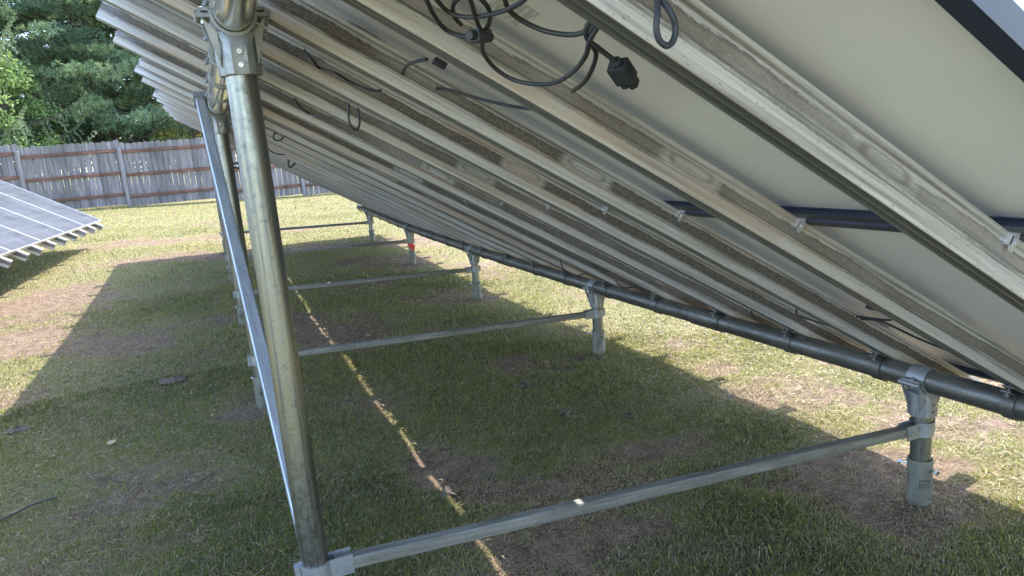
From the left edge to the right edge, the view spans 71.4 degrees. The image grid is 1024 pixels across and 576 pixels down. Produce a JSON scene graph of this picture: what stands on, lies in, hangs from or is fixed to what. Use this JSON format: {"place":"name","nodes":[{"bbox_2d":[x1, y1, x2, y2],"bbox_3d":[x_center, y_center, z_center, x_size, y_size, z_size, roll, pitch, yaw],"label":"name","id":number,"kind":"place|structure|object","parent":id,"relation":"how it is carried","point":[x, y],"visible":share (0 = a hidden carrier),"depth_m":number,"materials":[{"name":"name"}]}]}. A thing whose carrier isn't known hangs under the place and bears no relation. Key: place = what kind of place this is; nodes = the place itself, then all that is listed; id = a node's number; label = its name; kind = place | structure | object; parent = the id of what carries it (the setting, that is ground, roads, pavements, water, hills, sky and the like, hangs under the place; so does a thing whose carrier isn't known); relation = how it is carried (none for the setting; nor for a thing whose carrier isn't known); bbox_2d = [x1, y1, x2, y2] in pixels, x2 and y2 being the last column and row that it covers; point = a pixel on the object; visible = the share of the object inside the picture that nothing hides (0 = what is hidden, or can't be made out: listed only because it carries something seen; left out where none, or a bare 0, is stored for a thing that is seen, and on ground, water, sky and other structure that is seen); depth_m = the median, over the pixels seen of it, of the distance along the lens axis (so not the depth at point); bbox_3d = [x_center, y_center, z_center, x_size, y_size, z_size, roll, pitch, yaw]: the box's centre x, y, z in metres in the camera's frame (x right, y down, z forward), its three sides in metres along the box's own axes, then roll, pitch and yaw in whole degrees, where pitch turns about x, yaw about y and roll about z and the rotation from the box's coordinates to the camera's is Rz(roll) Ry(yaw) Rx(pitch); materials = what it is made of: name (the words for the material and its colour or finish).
{"place":"outdoors","nodes":[
{"label":"outdoors","id":0,"kind":"place"},
{"bbox_2d":[0,165,1023,575],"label":"ground","id":1,"kind":"structure","parent":0,"point":[860,491],"depth_m":3.63,"materials":[{"name":"green plant"}]},
{"bbox_2d":[4,425,32,434],"bbox_3d":[-2.819,0.819,4.063,0.122,0.068,0.130,3,14,32],"label":"earth clod","id":2,"kind":"object","parent":1,"relation":"on","point":[15,429],"visible":0.59,"depth_m":4.04,"materials":[{"name":"soil"}]},
{"bbox_2d":[0,496,57,520],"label":"twig","id":3,"kind":"object","parent":1,"relation":"on","point":[8,516],"visible":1,"depth_m":3.04,"materials":[{"name":"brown wood"}]},
{"bbox_2d":[0,47,65,183],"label":"leafy tree","id":4,"kind":"object","parent":1,"relation":"on","point":[12,79],"visible":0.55,"depth_m":20.14,"materials":[{"name":"green plant"}]},
{"bbox_2d":[0,180,102,268],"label":"solar array","id":5,"kind":"object","parent":1,"relation":"on","point":[29,221],"visible":1,"depth_m":10.17,"materials":[{"name":"glass"}]},
{"bbox_2d":[0,0,117,201],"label":"spruce tree","id":6,"kind":"object","parent":1,"relation":"on","point":[24,124],"visible":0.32,"depth_m":20.60,"materials":[{"name":"green plant"}]},
{"bbox_2d":[0,0,125,146],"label":"pine tree","id":7,"kind":"object","parent":1,"relation":"on","point":[17,17],"visible":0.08,"depth_m":23.92,"materials":[{"name":"green plant"}]},
{"bbox_2d":[0,0,195,191],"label":"pine tree","id":8,"kind":"object","parent":1,"relation":"on","point":[136,122],"visible":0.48,"depth_m":22.45,"materials":[{"name":"green plant"}]},
{"bbox_2d":[14,4,181,186],"bbox_3d":[-15.977,-13.040,29.355,11.596,18.415,12.359,-1,12,17],"label":"pine tree","id":9,"kind":"object","parent":1,"relation":"on","point":[96,22],"visible":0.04,"depth_m":26.49,"materials":[{"name":"green plant"}]},
{"bbox_2d":[45,1,235,166],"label":"pine tree","id":10,"kind":"object","parent":1,"relation":"on","point":[113,57],"visible":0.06,"depth_m":23.70,"materials":[{"name":"green plant"}]},
{"bbox_2d":[0,137,332,208],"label":"fence","id":11,"kind":"object","parent":1,"relation":"on","point":[23,162],"visible":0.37,"depth_m":20.13,"materials":[{"name":"grey wood"}]},
{"bbox_2d":[157,375,187,386],"bbox_3d":[-2.317,0.649,4.865,0.207,0.096,0.170,-9,13,-22],"label":"fallen twig","id":12,"kind":"object","parent":1,"relation":"on","point":[174,379],"visible":0.63,"depth_m":4.84,"materials":[{"name":"grey wood"}]},
{"bbox_2d":[152,102,209,193],"bbox_3d":[-10.350,-4.815,23.901,2.978,3.993,2.461,-9,13,-22],"label":"leafy bush","id":13,"kind":"object","parent":1,"relation":"on","point":[194,136],"visible":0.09,"depth_m":23.36,"materials":[{"name":"green plant"}]},
{"bbox_2d":[440,485,461,495],"bbox_3d":[-0.264,0.874,3.057,0.078,0.048,0.093,0,13,20],"label":"earth clod","id":14,"kind":"object","parent":1,"relation":"on","point":[449,489],"visible":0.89,"depth_m":3.04,"materials":[{"name":"soil"}]},
{"bbox_2d":[517,382,533,388],"bbox_3d":[0.088,0.611,4.410,0.123,0.060,0.107,-9,13,-22],"label":"earth clod","id":15,"kind":"object","parent":1,"relation":"on","point":[527,384],"visible":0.61,"depth_m":4.39,"materials":[{"name":"soil"}]},
{"bbox_2d":[96,0,1023,575],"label":"solar array","id":16,"kind":"object","parent":1,"relation":"on","point":[728,166],"visible":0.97,"depth_m":1.89,"materials":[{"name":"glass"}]},
{"bbox_2d":[294,98,332,118],"bbox_3d":[-0.819,-0.762,3.017,0.163,0.097,0.117,-4,12,4],"label":"cable","id":17,"kind":"object","parent":16,"relation":"hanging from","point":[303,109],"visible":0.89,"depth_m":3.02,"materials":[{"name":"black rubber"}]},
{"bbox_2d":[303,49,381,92],"bbox_3d":[-0.500,-0.640,2.109,0.213,0.137,0.061,-7,12,-10],"label":"cable","id":18,"kind":"object","parent":16,"relation":"on","point":[337,73],"visible":1,"depth_m":2.11,"materials":[{"name":"black rubber"}]},
{"bbox_2d":[347,103,360,130],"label":"cable","id":19,"kind":"object","parent":16,"relation":"hanging from","point":[348,117],"visible":1,"depth_m":2.68,"materials":[{"name":"black rubber"}]},
{"bbox_2d":[408,243,414,250],"bbox_3d":[-1.332,-0.554,9.432,0.084,0.119,0.064,-9,13,-22],"label":"marker tape","id":20,"kind":"object","parent":16,"relation":"attached to","point":[411,245],"visible":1,"depth_m":9.41,"materials":[{"name":"red plastic"}]},
{"bbox_2d":[401,57,447,74],"bbox_3d":[-0.248,-0.555,1.820,0.054,0.036,0.337,-10,13,-24],"label":"cable","id":21,"kind":"object","parent":16,"relation":"attached to","point":[439,63],"visible":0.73,"depth_m":1.69,"materials":[{"name":"black rubber"}]},
{"bbox_2d":[451,0,462,26],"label":"cable","id":22,"kind":"object","parent":16,"relation":"attached to","point":[456,20],"visible":0.83,"depth_m":1.25,"materials":[{"name":"black rubber"}]},
{"bbox_2d":[468,0,481,27],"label":"cable","id":23,"kind":"object","parent":16,"relation":"hanging from","point":[474,12],"visible":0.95,"depth_m":1.19,"materials":[{"name":"black rubber"}]},
{"bbox_2d":[434,0,526,19],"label":"cable","id":24,"kind":"object","parent":16,"relation":"attached to","point":[445,9],"visible":1,"depth_m":1.19,"materials":[{"name":"black rubber"}]},
{"bbox_2d":[435,87,530,110],"bbox_3d":[-0.082,-0.493,1.852,0.516,0.128,0.028,6,16,40],"label":"cable","id":25,"kind":"object","parent":16,"relation":"attached to","point":[482,99],"visible":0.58,"depth_m":1.85,"materials":[{"name":"black rubber"}]},
{"bbox_2d":[479,0,491,30],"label":"cable","id":26,"kind":"object","parent":16,"relation":"attached to","point":[486,5],"visible":0.79,"depth_m":1.17,"materials":[{"name":"black rubber"}]},
{"bbox_2d":[424,0,599,86],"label":"cable","id":27,"kind":"object","parent":16,"relation":"hanging from","point":[481,36],"visible":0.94,"depth_m":1.27,"materials":[{"name":"black rubber"}]},
{"bbox_2d":[502,0,593,37],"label":"cable","id":28,"kind":"object","parent":16,"relation":"hanging from","point":[517,17],"visible":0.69,"depth_m":1.16,"materials":[{"name":"black rubber"}]},
{"bbox_2d":[560,260,584,275],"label":"cable","id":29,"kind":"object","parent":16,"relation":"attached to","point":[569,273],"visible":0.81,"depth_m":5.07,"materials":[{"name":"black rubber"}]},
{"bbox_2d":[571,26,598,92],"bbox_3d":[0.123,-0.414,1.260,0.042,0.112,0.347,-6,12,-6],"label":"cable","id":30,"kind":"object","parent":16,"relation":"attached to","point":[589,73],"visible":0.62,"depth_m":1.25,"materials":[{"name":"black rubber"}]},
{"bbox_2d":[583,21,638,89],"bbox_3d":[0.159,-0.386,1.141,0.060,0.134,0.130,1,13,24],"label":"cable","id":31,"kind":"object","parent":16,"relation":"hanging from","point":[622,73],"visible":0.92,"depth_m":1.15,"materials":[{"name":"black plastic"}]},
{"bbox_2d":[615,280,633,288],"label":"cable","id":32,"kind":"object","parent":16,"relation":"attached to","point":[623,286],"visible":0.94,"depth_m":4.72,"materials":[{"name":"black rubber"}]},
{"bbox_2d":[653,0,678,48],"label":"cable","id":33,"kind":"object","parent":16,"relation":"hanging from","point":[670,12],"visible":1,"depth_m":0.90,"materials":[{"name":"black rubber"}]},
{"bbox_2d":[750,310,770,326],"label":"cable","id":34,"kind":"object","parent":16,"relation":"attached to","point":[758,318],"visible":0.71,"depth_m":3.44,"materials":[{"name":"black rubber"}]},
{"bbox_2d":[795,309,828,326],"bbox_3d":[1.311,0.117,3.047,0.205,0.108,0.114,-3,12,10],"label":"cable","id":35,"kind":"object","parent":16,"relation":"hanging from","point":[808,318],"visible":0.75,"depth_m":3.07,"materials":[{"name":"black rubber"}]},
{"bbox_2d":[856,305,891,320],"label":"cable","id":36,"kind":"object","parent":16,"relation":"attached to","point":[871,318],"visible":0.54,"depth_m":2.56,"materials":[{"name":"black rubber"}]},
{"bbox_2d":[860,318,945,350],"bbox_3d":[1.490,0.200,2.581,0.580,0.187,0.134,4,14,35],"label":"cable","id":37,"kind":"object","parent":16,"relation":"attached to","point":[907,333],"visible":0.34,"depth_m":2.60,"materials":[{"name":"black rubber"}]},
{"bbox_2d":[556,409,572,415],"bbox_3d":[0.287,0.692,3.914,0.090,0.049,0.089,0,13,20],"label":"earth clod","id":38,"kind":"object","parent":1,"relation":"on","point":[565,411],"visible":0.69,"depth_m":3.90,"materials":[{"name":"soil"}]},
{"bbox_2d":[620,412,638,418],"bbox_3d":[0.627,0.691,3.824,0.112,0.049,0.082,-9,13,-22],"label":"earth clod","id":39,"kind":"object","parent":1,"relation":"on","point":[629,414],"visible":0.69,"depth_m":3.81,"materials":[{"name":"soil"}]},
{"bbox_2d":[1,0,1023,174],"label":"sky","id":40,"kind":"structure","parent":0,"point":[1020,2],"materials":[{"name":"white"}]}
]}

